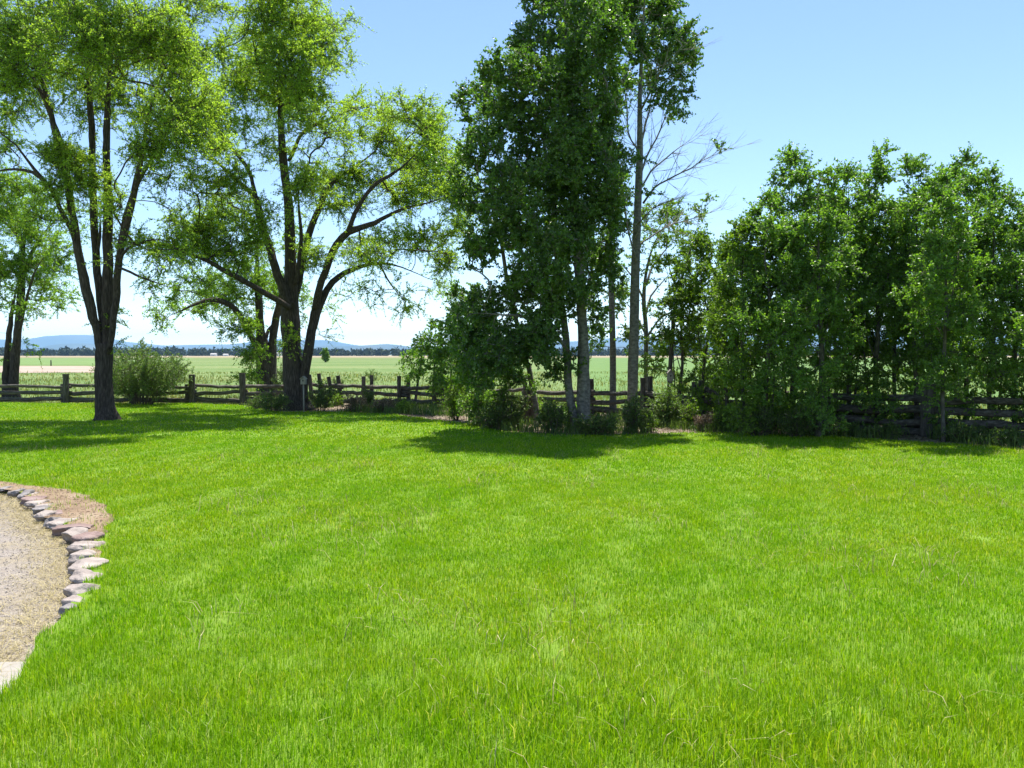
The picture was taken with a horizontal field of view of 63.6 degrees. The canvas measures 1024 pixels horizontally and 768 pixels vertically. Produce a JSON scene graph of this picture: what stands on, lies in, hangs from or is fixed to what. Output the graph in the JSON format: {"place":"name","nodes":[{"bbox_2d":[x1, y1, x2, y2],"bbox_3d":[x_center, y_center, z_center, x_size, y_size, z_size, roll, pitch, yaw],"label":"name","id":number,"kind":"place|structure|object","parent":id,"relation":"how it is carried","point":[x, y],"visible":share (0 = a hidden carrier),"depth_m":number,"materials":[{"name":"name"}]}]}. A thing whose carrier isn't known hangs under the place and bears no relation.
{"place":"outdoors","nodes":[
{"label":"outdoors","id":0,"kind":"place"},
{"bbox_2d":[0,493,74,661],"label":"gravel path","id":1,"kind":"structure","parent":0,"point":[10,565],"depth_m":6.14,"materials":[{"name":"beige gravel"}]},
{"bbox_2d":[0,662,24,693],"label":"concrete slab","id":2,"kind":"structure","parent":1,"relation":"on","point":[9,669],"depth_m":4.28,"materials":[{"name":"grey concrete"}]},
{"bbox_2d":[7,488,25,496],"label":"edging stone","id":3,"kind":"object","parent":1,"relation":"on","point":[14,493],"visible":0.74,"depth_m":9.59,"materials":[{"name":"grey stone"}]},
{"bbox_2d":[17,489,34,500],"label":"edging stone","id":4,"kind":"object","parent":1,"relation":"on","point":[26,492],"visible":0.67,"depth_m":9.42,"materials":[{"name":"grey stone"}]},
{"bbox_2d":[19,496,48,504],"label":"edging stone","id":5,"kind":"object","parent":1,"relation":"on","point":[26,499],"visible":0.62,"depth_m":9.10,"materials":[{"name":"grey stone"}]},
{"bbox_2d":[24,499,49,506],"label":"edging stone","id":6,"kind":"object","parent":1,"relation":"on","point":[33,503],"visible":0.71,"depth_m":8.83,"materials":[{"name":"grey stone"}]},
{"bbox_2d":[31,505,51,514],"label":"edging stone","id":7,"kind":"object","parent":1,"relation":"on","point":[37,509],"visible":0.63,"depth_m":8.52,"materials":[{"name":"grey stone"}]},
{"bbox_2d":[33,510,57,520],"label":"edging stone","id":8,"kind":"object","parent":1,"relation":"on","point":[39,516],"visible":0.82,"depth_m":8.18,"materials":[{"name":"grey stone"}]},
{"bbox_2d":[42,517,61,528],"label":"edging stone","id":9,"kind":"object","parent":1,"relation":"on","point":[49,519],"visible":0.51,"depth_m":7.92,"materials":[{"name":"grey stone"}]},
{"bbox_2d":[46,518,75,528],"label":"edging stone","id":10,"kind":"object","parent":1,"relation":"on","point":[54,523],"visible":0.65,"depth_m":7.83,"materials":[{"name":"grey stone"}]},
{"bbox_2d":[58,603,76,616],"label":"edging stone","id":11,"kind":"object","parent":1,"relation":"on","point":[62,609],"visible":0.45,"depth_m":5.19,"materials":[{"name":"grey stone"}]},
{"bbox_2d":[51,523,93,536],"bbox_3d":[-4.044,1.345,7.609,0.342,0.109,0.239,-1,2,-17],"label":"edging stone","id":12,"kind":"object","parent":1,"relation":"on","point":[58,530],"visible":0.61,"depth_m":7.51,"materials":[{"name":"grey stone"}]},
{"bbox_2d":[61,595,84,605],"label":"edging stone","id":13,"kind":"object","parent":1,"relation":"on","point":[72,598],"visible":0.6,"depth_m":5.37,"materials":[{"name":"grey stone"}]},
{"bbox_2d":[61,527,87,543],"bbox_3d":[-3.856,1.349,7.302,0.201,0.153,0.263,0,2,0],"label":"edging stone","id":14,"kind":"object","parent":1,"relation":"on","point":[68,534],"visible":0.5,"depth_m":7.25,"materials":[{"name":"grey stone"}]},
{"bbox_2d":[63,583,100,596],"bbox_3d":[-2.934,1.412,5.625,0.203,0.128,0.241,1,2,29],"label":"edging stone","id":15,"kind":"object","parent":1,"relation":"on","point":[71,589],"visible":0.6,"depth_m":5.56,"materials":[{"name":"grey stone"}]},
{"bbox_2d":[68,549,96,565],"bbox_3d":[-3.410,1.382,6.550,0.198,0.113,0.278,-1,2,-24],"label":"edging stone","id":16,"kind":"object","parent":1,"relation":"on","point":[74,557],"visible":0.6,"depth_m":6.46,"materials":[{"name":"grey stone"}]},
{"bbox_2d":[69,568,101,583],"bbox_3d":[-3.083,1.398,5.960,0.246,0.129,0.297,0,2,0],"label":"edging stone","id":17,"kind":"object","parent":1,"relation":"on","point":[78,575],"visible":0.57,"depth_m":5.91,"materials":[{"name":"grey stone"}]},
{"bbox_2d":[66,541,105,553],"bbox_3d":[-3.551,1.373,6.869,0.274,0.119,0.246,-1,2,-16],"label":"edging stone","id":18,"kind":"object","parent":1,"relation":"on","point":[75,547],"visible":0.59,"depth_m":6.79,"materials":[{"name":"grey stone"}]},
{"bbox_2d":[71,531,104,543],"bbox_3d":[-3.676,1.349,7.150,0.218,0.119,0.287,0,2,0],"label":"edging stone","id":19,"kind":"object","parent":1,"relation":"on","point":[86,536],"visible":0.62,"depth_m":7.08,"materials":[{"name":"grey stone"}]},
{"bbox_2d":[67,557,108,574],"bbox_3d":[-3.220,1.393,6.285,0.248,0.108,0.332,0,2,0],"label":"edging stone","id":20,"kind":"object","parent":1,"relation":"on","point":[80,563],"visible":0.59,"depth_m":6.25,"materials":[{"name":"grey stone"}]},
{"bbox_2d":[0,493,75,681],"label":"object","id":21,"kind":"object","parent":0,"point":[34,523],"visible":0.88,"depth_m":6.06,"materials":[{"name":"beige gravel"}]},
{"bbox_2d":[0,366,94,372],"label":"bare field","id":22,"kind":"structure","parent":0,"point":[51,369],"depth_m":93.78,"materials":[{"name":"beige soil"}]},
{"bbox_2d":[0,358,193,364],"bbox_3d":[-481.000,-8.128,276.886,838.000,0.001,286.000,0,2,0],"label":"green field","id":23,"kind":"structure","parent":0,"point":[60,361],"depth_m":206.29,"materials":[{"name":"green plant"}]},
{"bbox_2d":[0,332,1004,348],"bbox_3d":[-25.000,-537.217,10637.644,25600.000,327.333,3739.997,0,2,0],"label":"mountain range","id":24,"kind":"structure","parent":0,"point":[43,341],"depth_m":10069.04,"materials":[{"name":"blue"}]},
{"bbox_2d":[0,355,1023,421],"bbox_3d":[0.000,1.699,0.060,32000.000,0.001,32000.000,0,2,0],"label":"field","id":25,"kind":"structure","parent":0,"point":[342,365],"depth_m":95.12,"materials":[{"name":"green plant"}]},
{"bbox_2d":[0,161,102,397],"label":"elm tree","id":26,"kind":"object","parent":25,"relation":"on","point":[23,263],"visible":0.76,"depth_m":31.27,"materials":[{"name":"green plant"}]},
{"bbox_2d":[141,194,326,397],"bbox_3d":[-10.353,-3.285,30.848,6.841,7.874,6.031,0,2,0],"label":"elm tree","id":27,"kind":"object","parent":25,"relation":"on","point":[262,350],"visible":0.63,"depth_m":30.18,"materials":[{"name":"green plant"}]},
{"bbox_2d":[271,363,283,395],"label":"shrub","id":28,"kind":"object","parent":25,"relation":"on","point":[275,380],"visible":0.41,"depth_m":28.38,"materials":[{"name":"green plant"}]},
{"bbox_2d":[300,376,306,411],"bbox_3d":[-5.788,0.334,22.926,0.182,1.109,0.182,0,2,0],"label":"birdhouse","id":29,"kind":"object","parent":25,"relation":"on","point":[303,380],"visible":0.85,"depth_m":22.90,"materials":[{"name":"grey wood"}]},
{"bbox_2d":[319,347,329,361],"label":"round tree","id":30,"kind":"object","parent":25,"relation":"on","point":[325,353],"visible":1,"depth_m":186.54,"materials":[{"name":"green plant"}]},
{"bbox_2d":[364,368,381,384],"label":"garden plant","id":31,"kind":"object","parent":25,"relation":"on","point":[370,373],"visible":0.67,"depth_m":40.01,"materials":[{"name":"green plant"}]},
{"bbox_2d":[308,373,704,415],"bbox_3d":[-0.722,0.338,23.623,13.080,1.259,1.194,1,2,31],"label":"rail fence","id":32,"kind":"object","parent":25,"relation":"on","point":[403,391],"visible":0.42,"depth_m":23.19,"materials":[{"name":"brown wood"}]},
{"bbox_2d":[0,345,1023,355],"bbox_3d":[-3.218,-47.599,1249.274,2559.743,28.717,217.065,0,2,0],"label":"distant woods","id":33,"kind":"object","parent":25,"relation":"on","point":[66,351],"visible":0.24,"depth_m":1176.26,"materials":[{"name":"green plant"}]},
{"bbox_2d":[666,369,673,400],"bbox_3d":[3.721,0.333,19.424,0.169,1.359,0.169,0,2,0],"label":"birdhouse","id":34,"kind":"object","parent":25,"relation":"on","point":[670,373],"visible":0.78,"depth_m":19.35,"materials":[{"name":"grey wood"}]},
{"bbox_2d":[674,228,726,414],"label":"poplar tree","id":35,"kind":"object","parent":25,"relation":"on","point":[707,272],"visible":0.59,"depth_m":19.67,"materials":[{"name":"green plant"}]},
{"bbox_2d":[696,209,793,436],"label":"poplar tree","id":36,"kind":"object","parent":25,"relation":"on","point":[729,373],"visible":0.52,"depth_m":16.64,"materials":[{"name":"green plant"}]},
{"bbox_2d":[716,184,814,435],"bbox_3d":[4.948,-1.368,16.225,1.850,5.038,2.686,1,2,16],"label":"poplar tree","id":37,"kind":"object","parent":25,"relation":"on","point":[788,263],"visible":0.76,"depth_m":15.98,"materials":[{"name":"green plant"}]},
{"bbox_2d":[742,139,847,429],"bbox_3d":[5.885,-1.963,17.200,2.494,6.156,2.304,0,2,0],"label":"poplar tree","id":38,"kind":"object","parent":25,"relation":"on","point":[790,155],"visible":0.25,"depth_m":16.93,"materials":[{"name":"green plant"}]},
{"bbox_2d":[757,156,868,436],"bbox_3d":[5.844,-1.646,15.880,1.931,5.633,2.746,1,2,24],"label":"poplar tree","id":39,"kind":"object","parent":25,"relation":"on","point":[834,307],"visible":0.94,"depth_m":15.66,"materials":[{"name":"green plant"}]},
{"bbox_2d":[792,182,875,402],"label":"poplar tree","id":40,"kind":"object","parent":25,"relation":"on","point":[809,364],"visible":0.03,"depth_m":18.60,"materials":[{"name":"green plant"}]},
{"bbox_2d":[809,157,894,423],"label":"poplar tree","id":41,"kind":"object","parent":25,"relation":"on","point":[850,172],"visible":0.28,"depth_m":17.39,"materials":[{"name":"green plant"}]},
{"bbox_2d":[835,137,919,425],"bbox_3d":[7.594,-1.967,17.112,1.731,6.210,2.946,1,2,30],"label":"poplar tree","id":42,"kind":"object","parent":25,"relation":"on","point":[880,172],"visible":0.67,"depth_m":16.66,"materials":[{"name":"green plant"}]},
{"bbox_2d":[870,150,958,427],"bbox_3d":[8.221,-1.834,16.788,1.829,5.940,2.466,1,2,35],"label":"poplar tree","id":43,"kind":"object","parent":25,"relation":"on","point":[906,210],"visible":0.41,"depth_m":16.57,"materials":[{"name":"green plant"}]},
{"bbox_2d":[888,178,979,415],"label":"poplar tree","id":44,"kind":"object","parent":25,"relation":"on","point":[919,228],"visible":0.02,"depth_m":18.51,"materials":[{"name":"green plant"}]},
{"bbox_2d":[909,141,1012,419],"bbox_3d":[9.393,-1.949,17.225,1.934,6.143,2.813,1,2,27],"label":"poplar tree","id":45,"kind":"object","parent":25,"relation":"on","point":[957,164],"visible":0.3,"depth_m":16.96,"materials":[{"name":"green plant"}]},
{"bbox_2d":[989,208,1023,405],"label":"poplar tree","id":46,"kind":"object","parent":25,"relation":"on","point":[1018,325],"visible":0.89,"depth_m":14.68,"materials":[{"name":"green plant"}]},
{"bbox_2d":[0,402,1023,767],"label":"lawn","id":47,"kind":"structure","parent":0,"point":[476,579],"depth_m":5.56,"materials":[{"name":"plant"}]},
{"bbox_2d":[0,481,113,557],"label":"bare soil","id":48,"kind":"structure","parent":47,"relation":"on","point":[73,506],"depth_m":8.68,"materials":[{"name":"brown soil"}]},
{"bbox_2d":[0,0,252,420],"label":"elm tree","id":49,"kind":"object","parent":47,"relation":"on","point":[150,42],"visible":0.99,"depth_m":18.72,"materials":[{"name":"green plant"}]},
{"bbox_2d":[87,337,194,404],"bbox_3d":[-11.979,-0.423,26.507,3.199,2.280,4.520,-1,2,-24],"label":"shrub","id":50,"kind":"object","parent":47,"relation":"on","point":[159,378],"visible":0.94,"depth_m":25.74,"materials":[{"name":"green plant"}]},
{"bbox_2d":[0,373,283,404],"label":"rail fence","id":51,"kind":"object","parent":47,"relation":"on","point":[191,393],"visible":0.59,"depth_m":27.54,"materials":[{"name":"brown wood"}]},
{"bbox_2d":[243,395,271,408],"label":"garden plant","id":52,"kind":"object","parent":47,"relation":"on","point":[251,403],"visible":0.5,"depth_m":24.41,"materials":[{"name":"green plant"}]},
{"bbox_2d":[250,389,293,411],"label":"garden plant","id":53,"kind":"object","parent":47,"relation":"on","point":[280,400],"visible":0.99,"depth_m":22.97,"materials":[{"name":"green plant"}]},
{"bbox_2d":[0,0,1023,346],"label":"sky","id":54,"kind":"structure","parent":0,"point":[834,78],"materials":[{"name":"blue"}]},
{"bbox_2d":[22,342,1011,354],"bbox_3d":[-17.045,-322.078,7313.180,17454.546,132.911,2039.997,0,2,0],"label":"mountain range","id":55,"kind":"structure","parent":0,"point":[72,346],"depth_m":7028.74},
{"bbox_2d":[268,403,1023,447],"bbox_3d":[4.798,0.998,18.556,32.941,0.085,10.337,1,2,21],"label":"planting bed","id":56,"kind":"object","parent":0,"point":[666,430],"visible":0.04,"depth_m":17.57,"materials":[{"name":"brown plant"}]},
{"bbox_2d":[110,0,484,410],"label":"elm tree","id":57,"kind":"object","parent":56,"relation":"on","point":[290,85],"visible":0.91,"depth_m":23.07,"materials":[{"name":"green plant"}]},
{"bbox_2d":[304,379,338,410],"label":"garden plant","id":58,"kind":"object","parent":56,"relation":"on","point":[323,400],"visible":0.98,"depth_m":23.34,"materials":[{"name":"green plant"}]},
{"bbox_2d":[326,390,345,405],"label":"garden plant","id":59,"kind":"object","parent":56,"relation":"on","point":[338,401],"visible":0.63,"depth_m":25.76,"materials":[{"name":"green plant"}]},
{"bbox_2d":[339,392,368,411],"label":"garden plant","id":60,"kind":"object","parent":56,"relation":"on","point":[357,400],"visible":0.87,"depth_m":22.98,"materials":[{"name":"green plant"}]},
{"bbox_2d":[361,385,375,408],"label":"garden plant","id":61,"kind":"object","parent":56,"relation":"on","point":[370,396],"visible":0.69,"depth_m":24.48,"materials":[{"name":"green plant"}]},
{"bbox_2d":[367,394,396,410],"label":"garden plant","id":62,"kind":"object","parent":56,"relation":"on","point":[385,403],"visible":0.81,"depth_m":23.06,"materials":[{"name":"green plant"}]},
{"bbox_2d":[395,397,415,412],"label":"garden plant","id":63,"kind":"object","parent":56,"relation":"on","point":[404,403],"visible":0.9,"depth_m":22.51,"materials":[{"name":"green plant"}]},
{"bbox_2d":[396,332,439,398],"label":"sapling","id":64,"kind":"object","parent":56,"relation":"on","point":[415,373],"visible":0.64,"depth_m":25.42,"materials":[{"name":"green plant"}]},
{"bbox_2d":[407,315,456,403],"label":"sapling","id":65,"kind":"object","parent":56,"relation":"on","point":[429,338],"visible":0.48,"depth_m":24.35,"materials":[{"name":"green plant"}]},
{"bbox_2d":[425,307,457,403],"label":"sapling","id":66,"kind":"object","parent":56,"relation":"on","point":[441,353],"visible":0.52,"depth_m":23.19,"materials":[{"name":"green plant"}]},
{"bbox_2d":[433,382,466,420],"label":"shrub","id":67,"kind":"object","parent":56,"relation":"on","point":[452,407],"visible":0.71,"depth_m":20.14,"materials":[{"name":"green plant"}]},
{"bbox_2d":[443,282,498,420],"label":"sapling","id":68,"kind":"object","parent":56,"relation":"on","point":[458,387],"visible":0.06,"depth_m":19.86,"materials":[{"name":"green plant"}]},
{"bbox_2d":[456,377,502,425],"bbox_3d":[-0.744,0.399,18.673,1.181,1.188,0.973,0,2,0],"label":"shrub","id":69,"kind":"object","parent":56,"relation":"on","point":[474,403],"visible":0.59,"depth_m":18.51,"materials":[{"name":"green plant"}]},
{"bbox_2d":[471,400,522,429],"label":"shrub","id":70,"kind":"object","parent":56,"relation":"on","point":[489,417],"visible":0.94,"depth_m":17.61,"materials":[{"name":"green plant"}]},
{"bbox_2d":[490,386,532,425],"bbox_3d":[-0.011,0.507,18.117,1.050,1.019,1.020,0,2,0],"label":"shrub","id":71,"kind":"object","parent":56,"relation":"on","point":[515,402],"visible":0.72,"depth_m":17.95,"materials":[{"name":"green plant"}]},
{"bbox_2d":[521,396,537,423],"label":"shrub","id":72,"kind":"object","parent":56,"relation":"on","point":[529,413],"visible":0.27,"depth_m":19.28,"materials":[{"name":"green plant"}]},
{"bbox_2d":[425,0,664,430],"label":"cottonwood tree","id":73,"kind":"object","parent":56,"relation":"on","point":[574,142],"visible":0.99,"depth_m":16.19,"materials":[{"name":"green plant"}]},
{"bbox_2d":[530,398,574,432],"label":"shrub","id":74,"kind":"object","parent":56,"relation":"on","point":[553,416],"visible":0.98,"depth_m":16.87,"materials":[{"name":"green plant"}]},
{"bbox_2d":[570,408,626,435],"bbox_3d":[1.714,0.764,16.456,1.149,0.652,1.135,0,2,0],"label":"shrub","id":75,"kind":"object","parent":56,"relation":"on","point":[593,427],"visible":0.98,"depth_m":16.29,"materials":[{"name":"green plant"}]},
{"bbox_2d":[588,107,643,413],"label":"cottonwood tree","id":76,"kind":"object","parent":56,"relation":"on","point":[612,306],"visible":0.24,"depth_m":21.91,"materials":[{"name":"green plant"}]},
{"bbox_2d":[249,395,1023,448],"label":"weeds","id":77,"kind":"object","parent":56,"relation":"on","point":[428,409],"visible":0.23,"depth_m":17.18,"materials":[{"name":"green plant"}]},
{"bbox_2d":[615,391,662,432],"bbox_3d":[2.554,0.604,16.967,0.886,0.899,1.034,-1,2,-20],"label":"shrub","id":78,"kind":"object","parent":56,"relation":"on","point":[635,416],"visible":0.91,"depth_m":16.78,"materials":[{"name":"green plant"}]},
{"bbox_2d":[593,197,696,407],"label":"cottonwood tree","id":79,"kind":"object","parent":56,"relation":"on","point":[654,367],"visible":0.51,"depth_m":22.31,"materials":[{"name":"green plant"}]},
{"bbox_2d":[640,410,660,431],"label":"garden plant","id":80,"kind":"object","parent":56,"relation":"on","point":[654,424],"visible":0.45,"depth_m":17.05,"materials":[{"name":"green plant"}]},
{"bbox_2d":[646,383,682,425],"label":"shrub","id":81,"kind":"object","parent":56,"relation":"on","point":[664,409],"visible":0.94,"depth_m":18.42,"materials":[{"name":"green plant"}]},
{"bbox_2d":[649,253,706,408],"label":"poplar tree","id":82,"kind":"object","parent":56,"relation":"on","point":[677,270],"visible":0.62,"depth_m":20.71,"materials":[{"name":"green plant"}]},
{"bbox_2d":[603,0,761,426],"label":"cottonwood tree","id":83,"kind":"object","parent":56,"relation":"on","point":[685,50],"visible":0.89,"depth_m":18.26,"materials":[{"name":"green plant"}]},
{"bbox_2d":[639,192,739,399],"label":"poplar tree","id":84,"kind":"object","parent":56,"relation":"on","point":[686,255],"visible":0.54,"depth_m":20.42,"materials":[{"name":"green plant"}]},
{"bbox_2d":[674,392,706,425],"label":"garden plant","id":85,"kind":"object","parent":56,"relation":"on","point":[690,410],"visible":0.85,"depth_m":18.11,"materials":[{"name":"green plant"}]},
{"bbox_2d":[693,410,714,430],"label":"garden plant","id":86,"kind":"object","parent":56,"relation":"on","point":[704,420],"visible":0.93,"depth_m":17.30,"materials":[{"name":"green plant"}]},
{"bbox_2d":[709,403,737,430],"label":"garden plant","id":87,"kind":"object","parent":56,"relation":"on","point":[717,418],"visible":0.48,"depth_m":17.33,"materials":[{"name":"green plant"}]},
{"bbox_2d":[694,233,759,413],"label":"poplar tree","id":88,"kind":"object","parent":56,"relation":"on","point":[720,388],"visible":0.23,"depth_m":18.36,"materials":[{"name":"green plant"}]},
{"bbox_2d":[731,402,777,435],"bbox_3d":[4.851,0.740,16.318,0.923,0.836,1.111,1,2,20],"label":"shrub","id":89,"kind":"object","parent":56,"relation":"on","point":[763,424],"visible":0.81,"depth_m":16.09,"materials":[{"name":"green plant"}]},
{"bbox_2d":[751,387,796,429],"bbox_3d":[5.651,0.453,17.728,1.148,1.148,1.349,1,2,29],"label":"shrub","id":90,"kind":"object","parent":56,"relation":"on","point":[773,404],"visible":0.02,"depth_m":17.53,"materials":[{"name":"green plant"}]},
{"bbox_2d":[775,405,821,436],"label":"shrub","id":91,"kind":"object","parent":56,"relation":"on","point":[800,426],"visible":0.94,"depth_m":15.87,"materials":[{"name":"green plant"}]},
{"bbox_2d":[797,389,845,428],"bbox_3d":[6.616,0.531,17.397,1.332,1.020,1.332,0,2,0],"label":"shrub","id":92,"kind":"object","parent":56,"relation":"on","point":[835,403],"visible":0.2,"depth_m":17.13,"materials":[{"name":"green plant"}]},
{"bbox_2d":[817,415,861,436],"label":"shrub","id":93,"kind":"object","parent":56,"relation":"on","point":[839,430],"visible":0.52,"depth_m":16.09,"materials":[{"name":"green plant"}]},
{"bbox_2d":[689,381,1023,436],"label":"log fence","id":94,"kind":"object","parent":56,"relation":"on","point":[920,422],"visible":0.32,"depth_m":16.20,"materials":[{"name":"brown wood"}]},
{"bbox_2d":[841,401,879,425],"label":"shrub","id":95,"kind":"object","parent":56,"relation":"on","point":[861,414],"visible":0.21,"depth_m":17.50,"materials":[{"name":"green plant"}]},
{"bbox_2d":[863,421,909,438],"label":"shrub","id":96,"kind":"object","parent":56,"relation":"on","point":[892,429],"visible":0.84,"depth_m":15.77,"materials":[{"name":"green plant"}]},
{"bbox_2d":[855,194,933,424],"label":"poplar tree","id":97,"kind":"object","parent":56,"relation":"on","point":[873,324],"visible":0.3,"depth_m":16.91,"materials":[{"name":"green plant"}]},
{"bbox_2d":[887,162,1001,441],"bbox_3d":[7.686,-1.528,15.049,2.208,5.445,2.213,0,2,0],"label":"poplar tree","id":98,"kind":"object","parent":56,"relation":"on","point":[931,308],"visible":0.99,"depth_m":14.72,"materials":[{"name":"green plant"}]},
{"bbox_2d":[934,419,989,441],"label":"shrub","id":99,"kind":"object","parent":56,"relation":"on","point":[962,428],"visible":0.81,"depth_m":15.05,"materials":[{"name":"green plant"}]},
{"bbox_2d":[946,160,1023,430],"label":"poplar tree","id":100,"kind":"object","parent":56,"relation":"on","point":[990,221],"visible":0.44,"depth_m":16.11,"materials":[{"name":"green plant"}]},
{"bbox_2d":[967,178,1023,428],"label":"poplar tree","id":101,"kind":"object","parent":56,"relation":"on","point":[1006,368],"visible":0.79,"depth_m":15.47,"materials":[{"name":"green plant"}]},
{"bbox_2d":[989,424,1023,446],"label":"shrub","id":102,"kind":"object","parent":56,"relation":"on","point":[1003,437],"visible":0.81,"depth_m":14.40,"materials":[{"name":"green plant"}]},
{"bbox_2d":[699,367,724,414],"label":"shrub","id":103,"kind":"object","parent":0,"point":[706,383],"visible":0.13,"depth_m":20.03,"materials":[{"name":"green plant"}]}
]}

